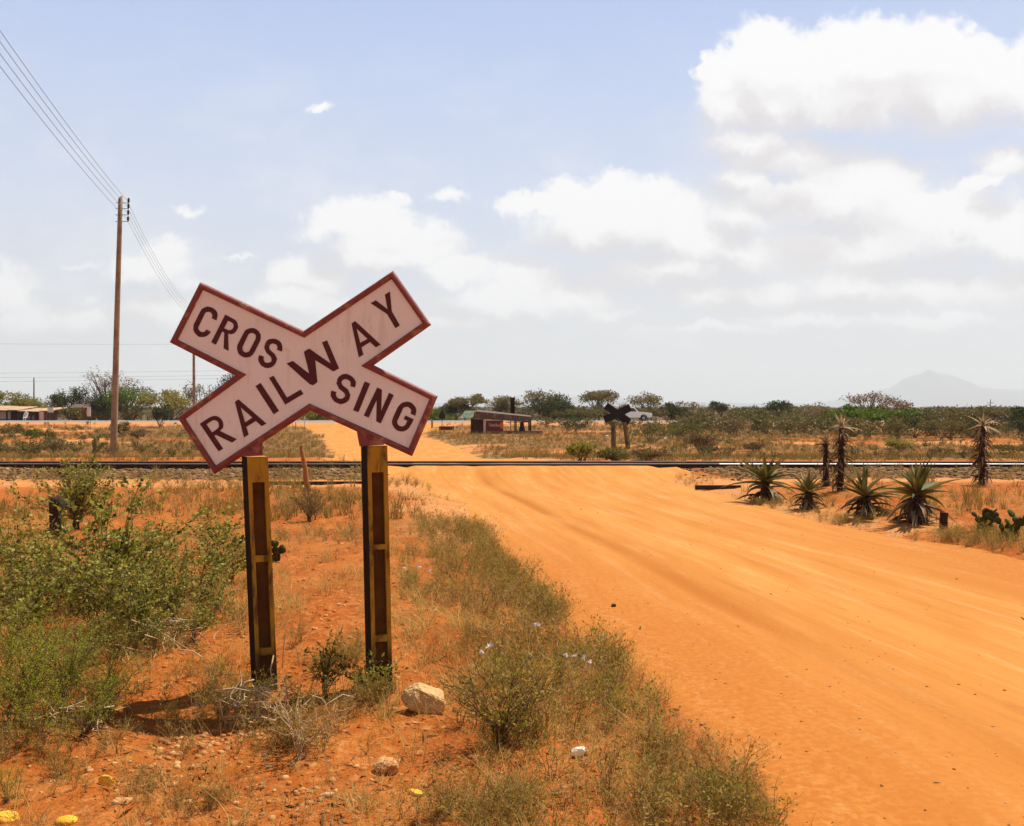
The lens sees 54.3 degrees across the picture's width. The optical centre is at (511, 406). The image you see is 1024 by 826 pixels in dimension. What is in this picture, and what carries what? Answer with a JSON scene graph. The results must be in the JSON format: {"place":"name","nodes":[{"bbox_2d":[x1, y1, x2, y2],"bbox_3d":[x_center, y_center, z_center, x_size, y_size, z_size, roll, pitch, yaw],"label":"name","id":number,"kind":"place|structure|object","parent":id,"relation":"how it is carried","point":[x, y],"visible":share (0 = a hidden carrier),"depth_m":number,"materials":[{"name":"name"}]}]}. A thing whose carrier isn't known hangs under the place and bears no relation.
{"place":"outdoors","nodes":[
{"label":"outdoors","id":0,"kind":"place"},
{"bbox_2d":[0,420,994,422],"bbox_3d":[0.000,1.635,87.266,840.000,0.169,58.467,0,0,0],"label":"asphalt road","id":1,"kind":"structure","parent":0,"point":[332,421],"depth_m":106.20,"materials":[{"name":"asphalt"}]},
{"bbox_2d":[0,407,1023,825],"bbox_3d":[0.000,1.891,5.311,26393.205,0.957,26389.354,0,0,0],"label":"ground","id":2,"kind":"structure","parent":0,"point":[80,797],"depth_m":6.20,"materials":[{"name":"orange soil"}]},
{"bbox_2d":[0,422,31,435],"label":"bush","id":3,"kind":"object","parent":2,"relation":"on","point":[9,429],"visible":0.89,"depth_m":71.40,"materials":[{"name":"grey plant"}]},
{"bbox_2d":[0,747,37,803],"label":"feathery shrub","id":4,"kind":"object","parent":2,"relation":"on","point":[6,795],"visible":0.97,"depth_m":4.07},
{"bbox_2d":[0,510,40,580],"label":"leafy shrub","id":5,"kind":"object","parent":2,"relation":"on","point":[23,537],"visible":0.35,"depth_m":9.19,"materials":[{"name":"green plant"}]},
{"bbox_2d":[0,390,41,410],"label":"tree","id":6,"kind":"object","parent":2,"relation":"on","point":[18,401],"visible":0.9,"depth_m":148.59,"materials":[{"name":"green plant"}]},
{"bbox_2d":[0,406,66,419],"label":"shop building","id":7,"kind":"structure","parent":2,"relation":"on","point":[37,413],"depth_m":123.74,"materials":[{"name":"concrete"}]},
{"bbox_2d":[0,617,70,730],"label":"feathery shrub","id":8,"kind":"object","parent":2,"relation":"on","point":[31,675],"visible":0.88,"depth_m":4.90,"materials":[{"name":"plant"}]},
{"bbox_2d":[0,578,72,671],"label":"feathery shrub","id":9,"kind":"object","parent":2,"relation":"on","point":[15,635],"visible":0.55,"depth_m":6.06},
{"bbox_2d":[0,547,80,621],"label":"leafy shrub","id":10,"kind":"object","parent":2,"relation":"on","point":[45,572],"visible":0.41,"depth_m":7.33,"materials":[{"name":"green plant"}]},
{"bbox_2d":[0,621,85,721],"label":"feathery shrub","id":11,"kind":"object","parent":2,"relation":"on","point":[7,688],"visible":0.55,"depth_m":5.02,"materials":[{"name":"plant"}]},
{"bbox_2d":[0,615,87,692],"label":"feathery shrub","id":12,"kind":"object","parent":2,"relation":"on","point":[22,650],"visible":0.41,"depth_m":5.56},
{"bbox_2d":[0,667,93,744],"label":"feathery shrub","id":13,"kind":"object","parent":2,"relation":"on","point":[23,714],"visible":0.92,"depth_m":4.68,"materials":[{"name":"plant"}]},
{"bbox_2d":[0,547,95,641],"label":"leafy shrub","id":14,"kind":"object","parent":2,"relation":"on","point":[37,612],"visible":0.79,"depth_m":6.67,"materials":[{"name":"green plant"}]},
{"bbox_2d":[0,590,98,666],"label":"feathery shrub","id":15,"kind":"object","parent":2,"relation":"on","point":[15,630],"visible":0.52,"depth_m":5.92,"materials":[{"name":"plant"}]},
{"bbox_2d":[0,503,109,587],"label":"leafy shrub","id":16,"kind":"object","parent":2,"relation":"on","point":[17,546],"visible":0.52,"depth_m":8.17,"materials":[{"name":"green plant"}]},
{"bbox_2d":[48,496,65,538],"bbox_3d":[-5.519,1.387,12.112,0.216,0.590,0.205,0,0,0],"label":"wooden stump","id":17,"kind":"object","parent":2,"relation":"on","point":[54,511],"visible":0.54,"depth_m":12.05,"materials":[{"name":"brown wood"}]},
{"bbox_2d":[2,606,119,712],"bbox_3d":[-2.438,1.340,5.338,0.556,0.567,0.685,0,0,-1],"label":"feathery shrub","id":18,"kind":"object","parent":2,"relation":"on","point":[71,661],"visible":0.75,"depth_m":5.34,"materials":[{"name":"plant"}]},
{"bbox_2d":[39,435,85,454],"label":"bush","id":19,"kind":"object","parent":2,"relation":"on","point":[47,445],"visible":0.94,"depth_m":46.02,"materials":[{"name":"green plant"}]},
{"bbox_2d":[0,677,131,733],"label":"dead brushwood","id":20,"kind":"object","parent":2,"relation":"on","point":[69,708],"visible":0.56,"depth_m":4.97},
{"bbox_2d":[2,449,132,529],"bbox_3d":[-5.640,1.077,12.738,1.031,1.064,1.445,0,0,17],"label":"leafy shrub","id":21,"kind":"object","parent":2,"relation":"on","point":[79,494],"visible":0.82,"depth_m":12.68,"materials":[{"name":"green plant"}]},
{"bbox_2d":[46,386,89,419],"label":"tree","id":22,"kind":"object","parent":2,"relation":"on","point":[61,401],"visible":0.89,"depth_m":130.79,"materials":[{"name":"green plant"}]},
{"bbox_2d":[33,611,115,678],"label":"feathery shrub","id":23,"kind":"object","parent":2,"relation":"on","point":[76,650],"visible":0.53,"depth_m":5.87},
{"bbox_2d":[12,532,141,610],"bbox_3d":[-3.353,1.280,7.803,0.808,0.651,0.950,0,0,-42],"label":"leafy shrub","id":24,"kind":"object","parent":2,"relation":"on","point":[50,565],"visible":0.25,"depth_m":7.72,"materials":[{"name":"green plant"}]},
{"bbox_2d":[70,404,95,419],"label":"mud house","id":25,"kind":"structure","parent":2,"relation":"on","point":[84,406],"depth_m":127.27,"materials":[{"name":"metal"}]},
{"bbox_2d":[41,659,130,736],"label":"feathery shrub","id":26,"kind":"object","parent":2,"relation":"on","point":[94,716],"visible":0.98,"depth_m":4.86,"materials":[{"name":"plant"}]},
{"bbox_2d":[82,393,110,419],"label":"tree","id":27,"kind":"object","parent":2,"relation":"on","point":[97,403],"visible":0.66,"depth_m":129.08,"materials":[{"name":"green plant"}]},
{"bbox_2d":[34,543,159,632],"bbox_3d":[-2.973,1.282,6.988,0.828,0.654,0.712,0,0,17],"label":"leafy shrub","id":28,"kind":"object","parent":2,"relation":"on","point":[81,579],"visible":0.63,"depth_m":6.96,"materials":[{"name":"green plant"}]},
{"bbox_2d":[80,365,123,419],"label":"tree","id":29,"kind":"object","parent":2,"relation":"on","point":[104,385],"visible":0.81,"depth_m":133.90,"materials":[{"name":"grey plant"}]},
{"bbox_2d":[71,611,140,664],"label":"leafy shrub","id":30,"kind":"object","parent":2,"relation":"on","point":[98,634],"visible":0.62,"depth_m":6.29,"materials":[{"name":"green plant"}]},
{"bbox_2d":[33,602,180,717],"bbox_3d":[-2.115,1.339,5.192,0.677,0.579,0.726,0,0,29],"label":"feathery shrub","id":31,"kind":"object","parent":2,"relation":"on","point":[116,656],"visible":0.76,"depth_m":5.21,"materials":[{"name":"plant"}]},
{"bbox_2d":[82,650,141,696],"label":"feathery shrub","id":32,"kind":"object","parent":2,"relation":"on","point":[125,672],"visible":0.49,"depth_m":5.49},
{"bbox_2d":[110,196,129,455],"bbox_3d":[-14.138,-2.699,36.002,0.724,9.820,0.242,0,0,0],"label":"telegraph pole","id":33,"kind":"object","parent":2,"relation":"on","point":[114,410],"visible":0.97,"depth_m":35.92,"materials":[{"name":"brown wood"}]},
{"bbox_2d":[2,475,241,600],"bbox_3d":[-3.153,1.068,7.941,1.224,1.070,1.674,0,0,32],"label":"leafy shrub","id":34,"kind":"object","parent":2,"relation":"on","point":[125,545],"visible":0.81,"depth_m":7.97,"materials":[{"name":"green plant"}]},
{"bbox_2d":[100,383,159,419],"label":"tree","id":35,"kind":"object","parent":2,"relation":"on","point":[124,400],"visible":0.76,"depth_m":128.03,"materials":[{"name":"green plant"}]},
{"bbox_2d":[69,544,199,640],"bbox_3d":[-2.646,1.279,6.775,0.850,0.672,0.732,0,0,30],"label":"leafy shrub","id":36,"kind":"object","parent":2,"relation":"on","point":[114,593],"visible":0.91,"depth_m":6.73,"materials":[{"name":"green plant"}]},
{"bbox_2d":[103,559,184,612],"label":"leafy shrub","id":37,"kind":"object","parent":2,"relation":"on","point":[149,582],"visible":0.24,"depth_m":7.44,"materials":[{"name":"green plant"}]},
{"bbox_2d":[119,531,190,587],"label":"leafy shrub","id":38,"kind":"object","parent":2,"relation":"on","point":[141,556],"visible":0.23,"depth_m":8.55,"materials":[{"name":"green plant"}]},
{"bbox_2d":[132,610,180,650],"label":"leafy shrub","id":39,"kind":"object","parent":2,"relation":"on","point":[155,633],"visible":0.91,"depth_m":6.51,"materials":[{"name":"green plant"}]},
{"bbox_2d":[151,404,170,426],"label":"bush","id":40,"kind":"object","parent":2,"relation":"on","point":[158,412],"visible":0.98,"depth_m":92.16,"materials":[{"name":"green plant"}]},
{"bbox_2d":[129,511,202,562],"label":"leafy shrub","id":41,"kind":"object","parent":2,"relation":"on","point":[164,533],"visible":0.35,"depth_m":10.01,"materials":[{"name":"green plant"}]},
{"bbox_2d":[133,388,199,419],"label":"tree","id":42,"kind":"object","parent":2,"relation":"on","point":[174,400],"visible":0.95,"depth_m":126.68,"materials":[{"name":"green plant"}]},
{"bbox_2d":[106,615,247,656],"bbox_3d":[-2.208,1.481,6.668,0.977,0.219,0.729,0,0,0],"label":"dead brushwood","id":43,"kind":"object","parent":2,"relation":"on","point":[147,635],"visible":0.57,"depth_m":6.61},
{"bbox_2d":[118,520,245,598],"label":"leafy shrub","id":44,"kind":"object","parent":2,"relation":"on","point":[221,558],"visible":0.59,"depth_m":8.02,"materials":[{"name":"green plant"}]},
{"bbox_2d":[123,547,242,625],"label":"leafy shrub","id":45,"kind":"object","parent":2,"relation":"on","point":[180,586],"visible":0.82,"depth_m":7.20,"materials":[{"name":"green plant"}]},
{"bbox_2d":[143,591,234,642],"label":"leafy shrub","id":46,"kind":"object","parent":2,"relation":"on","point":[200,611],"visible":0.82,"depth_m":6.73,"materials":[{"name":"green plant"}]},
{"bbox_2d":[178,501,244,555],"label":"leafy shrub","id":47,"kind":"object","parent":2,"relation":"on","point":[210,533],"visible":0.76,"depth_m":10.35,"materials":[{"name":"green plant"}]},
{"bbox_2d":[183,569,245,620],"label":"leafy shrub","id":48,"kind":"object","parent":2,"relation":"on","point":[220,592],"visible":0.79,"depth_m":7.33,"materials":[{"name":"green plant"}]},
{"bbox_2d":[165,518,281,583],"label":"leafy shrub","id":49,"kind":"object","parent":2,"relation":"on","point":[241,554],"visible":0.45,"depth_m":8.85,"materials":[{"name":"green plant"}]},
{"bbox_2d":[196,655,353,731],"bbox_3d":[-1.299,1.515,5.251,0.732,0.274,0.570,0,0,32],"label":"dead brushwood","id":50,"kind":"object","parent":2,"relation":"on","point":[243,697],"visible":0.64,"depth_m":5.23,"materials":[{"name":"wood"}]},
{"bbox_2d":[170,271,437,692],"bbox_3d":[-1.195,0.609,5.813,1.537,2.782,0.225,0,0,0],"label":"crossing sign","id":51,"kind":"object","parent":2,"relation":"on","point":[286,374],"visible":0.92,"depth_m":5.73,"materials":[{"name":"metal"}]},
{"bbox_2d":[258,674,358,759],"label":"dry shrub","id":52,"kind":"object","parent":2,"relation":"on","point":[296,733],"visible":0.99,"depth_m":4.55,"materials":[{"name":"beige plant"}]},
{"bbox_2d":[287,481,335,521],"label":"dry shrub","id":53,"kind":"object","parent":2,"relation":"on","point":[309,509],"visible":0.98,"depth_m":13.84,"materials":[{"name":"brown plant"}]},
{"bbox_2d":[302,630,357,698],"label":"green weed","id":54,"kind":"object","parent":2,"relation":"on","point":[326,669],"visible":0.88,"depth_m":5.60,"materials":[{"name":"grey plant"}]},
{"bbox_2d":[336,649,408,700],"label":"green weed","id":55,"kind":"object","parent":2,"relation":"on","point":[360,681],"visible":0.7,"depth_m":5.60,"materials":[{"name":"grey plant"}]},
{"bbox_2d":[373,756,398,774],"bbox_3d":[-0.552,1.576,4.375,0.114,0.084,0.095,-5,10,-17],"label":"rock","id":56,"kind":"object","parent":2,"relation":"on","point":[380,764],"visible":0.88,"depth_m":4.34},
{"bbox_2d":[401,682,445,714],"bbox_3d":[-0.465,1.557,5.295,0.278,0.172,0.188,7,-13,28],"label":"rock","id":57,"kind":"object","parent":2,"relation":"on","point":[417,692],"visible":0.77,"depth_m":5.23,"materials":[{"name":"stone"}]},
{"bbox_2d":[447,393,487,419],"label":"tree","id":58,"kind":"object","parent":2,"relation":"on","point":[475,399],"visible":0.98,"depth_m":128.88,"materials":[{"name":"green plant"}]},
{"bbox_2d":[422,638,569,746],"bbox_3d":[-0.011,1.359,4.597,0.744,0.542,0.728,0,0,-16],"label":"dry shrub","id":59,"kind":"object","parent":2,"relation":"on","point":[486,712],"visible":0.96,"depth_m":4.64,"materials":[{"name":"green plant"}]},
{"bbox_2d":[460,410,542,433],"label":"market kiosk","id":60,"kind":"object","parent":2,"relation":"on","point":[480,423],"visible":0.93,"depth_m":79.86,"materials":[{"name":"wood"}]},
{"bbox_2d":[485,395,523,412],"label":"tree","id":61,"kind":"object","parent":2,"relation":"on","point":[499,403],"visible":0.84,"depth_m":132.13,"materials":[{"name":"green plant"}]},
{"bbox_2d":[0,463,1023,825],"bbox_3d":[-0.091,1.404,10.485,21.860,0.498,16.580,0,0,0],"label":"grass","id":62,"kind":"structure","parent":2,"relation":"on","point":[434,608],"depth_m":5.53,"materials":[{"name":"plant"}]},
{"bbox_2d":[0,421,1023,520],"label":"dry grass","id":63,"kind":"structure","parent":2,"relation":"on","point":[536,453],"depth_m":35.65,"materials":[{"name":"plant"}]},
{"bbox_2d":[0,402,1023,459],"bbox_3d":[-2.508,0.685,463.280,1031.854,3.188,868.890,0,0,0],"label":"scrub undergrowth","id":64,"kind":"object","parent":2,"relation":"on","point":[743,412],"visible":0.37,"depth_m":72.53,"materials":[{"name":"green plant"}]},
{"bbox_2d":[0,461,1023,469],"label":"railway track","id":65,"kind":"structure","parent":2,"relation":"on","point":[348,464],"depth_m":23.99,"materials":[{"name":"metal"}]},
{"bbox_2d":[0,465,1023,481],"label":"ballast","id":66,"kind":"structure","parent":2,"relation":"on","point":[26,471],"depth_m":22.62,"materials":[{"name":"stone"}]},
{"bbox_2d":[0,486,1023,825],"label":"fallen leaves","id":67,"kind":"object","parent":2,"relation":"on","point":[350,734],"visible":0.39,"depth_m":4.51,"materials":[{"name":"plant"}]},
{"bbox_2d":[521,388,573,417],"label":"tree","id":68,"kind":"object","parent":2,"relation":"on","point":[540,393],"visible":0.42,"depth_m":127.49,"materials":[{"name":"green plant"}]},
{"bbox_2d":[521,393,575,419],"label":"tree","id":69,"kind":"object","parent":2,"relation":"on","point":[540,406],"visible":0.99,"depth_m":124.87,"materials":[{"name":"green plant"}]},
{"bbox_2d":[553,407,597,419],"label":"tree","id":70,"kind":"object","parent":2,"relation":"on","point":[569,412],"visible":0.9,"depth_m":123.19,"materials":[{"name":"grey plant"}]},
{"bbox_2d":[557,415,594,432],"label":"bush","id":71,"kind":"object","parent":2,"relation":"on","point":[574,425],"visible":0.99,"depth_m":82.35,"materials":[{"name":"grey plant"}]},
{"bbox_2d":[564,439,597,460],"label":"bush","id":72,"kind":"object","parent":2,"relation":"on","point":[584,449],"visible":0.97,"depth_m":29.13,"materials":[{"name":"green plant"}]},
{"bbox_2d":[577,389,619,419],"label":"tree","id":73,"kind":"object","parent":2,"relation":"on","point":[601,396],"visible":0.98,"depth_m":129.18,"materials":[{"name":"green plant"}]},
{"bbox_2d":[594,448,630,460],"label":"bush","id":74,"kind":"object","parent":2,"relation":"on","point":[612,455],"visible":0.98,"depth_m":29.08,"materials":[{"name":"green plant"}]},
{"bbox_2d":[603,403,631,448],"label":"crossing sign","id":75,"kind":"object","parent":2,"relation":"on","point":[619,413],"visible":0.98,"depth_m":51.40,"materials":[{"name":"metal"}]},
{"bbox_2d":[624,391,663,419],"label":"tree","id":76,"kind":"object","parent":2,"relation":"on","point":[653,399],"visible":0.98,"depth_m":130.56,"materials":[{"name":"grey plant"}]},
{"bbox_2d":[629,448,671,459],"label":"bush","id":77,"kind":"object","parent":2,"relation":"on","point":[653,455],"visible":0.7,"depth_m":29.49,"materials":[{"name":"green plant"}]},
{"bbox_2d":[628,421,681,441],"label":"bush","id":78,"kind":"object","parent":2,"relation":"on","point":[656,428],"visible":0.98,"depth_m":60.54,"materials":[{"name":"green plant"}]},
{"bbox_2d":[658,401,687,419],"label":"tree","id":79,"kind":"object","parent":2,"relation":"on","point":[673,411],"visible":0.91,"depth_m":125.04,"materials":[{"name":"green plant"}]},
{"bbox_2d":[664,422,707,436],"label":"bush","id":80,"kind":"object","parent":2,"relation":"on","point":[688,428],"visible":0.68,"depth_m":67.36,"materials":[{"name":"green plant"}]},
{"bbox_2d":[677,430,719,451],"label":"bush","id":81,"kind":"object","parent":2,"relation":"on","point":[697,438],"visible":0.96,"depth_m":45.43,"materials":[{"name":"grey plant"}]},
{"bbox_2d":[709,416,758,434],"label":"bush","id":82,"kind":"object","parent":2,"relation":"on","point":[737,422],"visible":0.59,"depth_m":75.23,"materials":[{"name":"grey plant"}]},
{"bbox_2d":[721,454,797,502],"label":"aloe plant","id":83,"kind":"object","parent":2,"relation":"on","point":[765,475],"visible":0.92,"depth_m":17.14,"materials":[{"name":"green plant"}]},
{"bbox_2d":[761,400,793,416],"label":"tree","id":84,"kind":"object","parent":2,"relation":"on","point":[781,406],"visible":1,"depth_m":115.97,"materials":[{"name":"green plant"}]},
{"bbox_2d":[768,411,820,432],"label":"bush","id":85,"kind":"object","parent":2,"relation":"on","point":[797,417],"visible":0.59,"depth_m":84.66,"materials":[{"name":"grey plant"}]},
{"bbox_2d":[783,468,833,509],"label":"aloe plant","id":86,"kind":"object","parent":2,"relation":"on","point":[808,486],"visible":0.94,"depth_m":15.67,"materials":[{"name":"green plant"}]},
{"bbox_2d":[792,401,832,417],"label":"tree","id":87,"kind":"object","parent":2,"relation":"on","point":[820,409],"visible":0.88,"depth_m":119.50,"materials":[{"name":"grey plant"}]},
{"bbox_2d":[815,434,834,486],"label":"aloe plant","id":88,"kind":"object","parent":2,"relation":"on","point":[824,450],"visible":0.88,"depth_m":18.74,"materials":[{"name":"brown plant"}]},
{"bbox_2d":[828,413,859,490],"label":"aloe plant","id":89,"kind":"object","parent":2,"relation":"on","point":[840,455],"visible":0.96,"depth_m":17.69,"materials":[{"name":"brown plant"}]},
{"bbox_2d":[823,403,864,428],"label":"tree","id":90,"kind":"object","parent":2,"relation":"on","point":[851,409],"visible":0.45,"depth_m":83.42,"materials":[{"name":"green plant"}]},
{"bbox_2d":[832,461,900,517],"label":"aloe plant","id":91,"kind":"object","parent":2,"relation":"on","point":[862,488],"visible":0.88,"depth_m":14.18,"materials":[{"name":"green plant"}]},
{"bbox_2d":[839,390,900,424],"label":"tree","id":92,"kind":"object","parent":2,"relation":"on","point":[853,400],"visible":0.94,"depth_m":95.69,"materials":[{"name":"brown plant"}]},
{"bbox_2d":[848,405,922,433],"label":"tree","id":93,"kind":"object","parent":2,"relation":"on","point":[873,414],"visible":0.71,"depth_m":80.51,"materials":[{"name":"green plant"}]},
{"bbox_2d":[884,438,914,451],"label":"bush","id":94,"kind":"object","parent":2,"relation":"on","point":[892,442],"visible":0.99,"depth_m":49.42,"materials":[{"name":"green plant"}]},
{"bbox_2d":[890,409,942,437],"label":"bush","id":95,"kind":"object","parent":2,"relation":"on","point":[913,422],"visible":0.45,"depth_m":71.16,"materials":[{"name":"green plant"}]},
{"bbox_2d":[870,458,967,525],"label":"aloe plant","id":96,"kind":"object","parent":2,"relation":"on","point":[917,489],"visible":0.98,"depth_m":13.29,"materials":[{"name":"green plant"}]},
{"bbox_2d":[915,411,971,439],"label":"bush","id":97,"kind":"object","parent":2,"relation":"on","point":[936,425],"visible":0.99,"depth_m":66.49,"materials":[{"name":"grey plant"}]},
{"bbox_2d":[966,411,1002,484],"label":"aloe plant","id":98,"kind":"object","parent":2,"relation":"on","point":[980,460],"visible":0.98,"depth_m":18.91,"materials":[{"name":"brown plant"}]},
{"bbox_2d":[971,508,998,530],"bbox_3d":[5.802,1.382,12.142,0.339,0.303,0.320,0,0,0],"label":"prickly pear","id":99,"kind":"object","parent":2,"relation":"on","point":[989,515],"visible":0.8,"depth_m":12.16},
{"bbox_2d":[971,404,1018,424],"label":"tree","id":100,"kind":"object","parent":2,"relation":"on","point":[991,411],"visible":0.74,"depth_m":91.32,"materials":[{"name":"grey plant"}]},
{"bbox_2d":[994,509,1023,539],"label":"prickly pear","id":101,"kind":"object","parent":2,"relation":"on","point":[1018,523],"visible":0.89,"depth_m":11.49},
{"bbox_2d":[996,416,1023,436],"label":"bush","id":102,"kind":"object","parent":2,"relation":"on","point":[1017,424],"visible":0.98,"depth_m":71.83,"materials":[{"name":"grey plant"}]},
{"bbox_2d":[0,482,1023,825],"bbox_3d":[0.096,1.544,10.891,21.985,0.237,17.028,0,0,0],"label":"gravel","id":103,"kind":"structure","parent":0,"point":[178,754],"depth_m":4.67,"materials":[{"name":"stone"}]},
{"bbox_2d":[0,0,1023,406],"label":"sky","id":104,"kind":"structure","parent":0,"point":[727,201],"materials":[{"name":"blue"}]},
{"bbox_2d":[296,423,1023,825],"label":"dirt road","id":105,"kind":"structure","parent":0,"point":[950,611],"depth_m":7.54,"materials":[{"name":"soil"}]},
{"bbox_2d":[433,392,927,406],"bbox_3d":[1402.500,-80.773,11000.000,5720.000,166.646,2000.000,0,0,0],"label":"distant hills","id":106,"kind":"structure","parent":0,"point":[575,399],"depth_m":10469.45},
{"bbox_2d":[820,370,1023,406],"bbox_3d":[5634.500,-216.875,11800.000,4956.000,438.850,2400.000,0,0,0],"label":"mountain","id":107,"kind":"structure","parent":0,"point":[929,388],"depth_m":11203.72,"materials":[{"name":"stone"}]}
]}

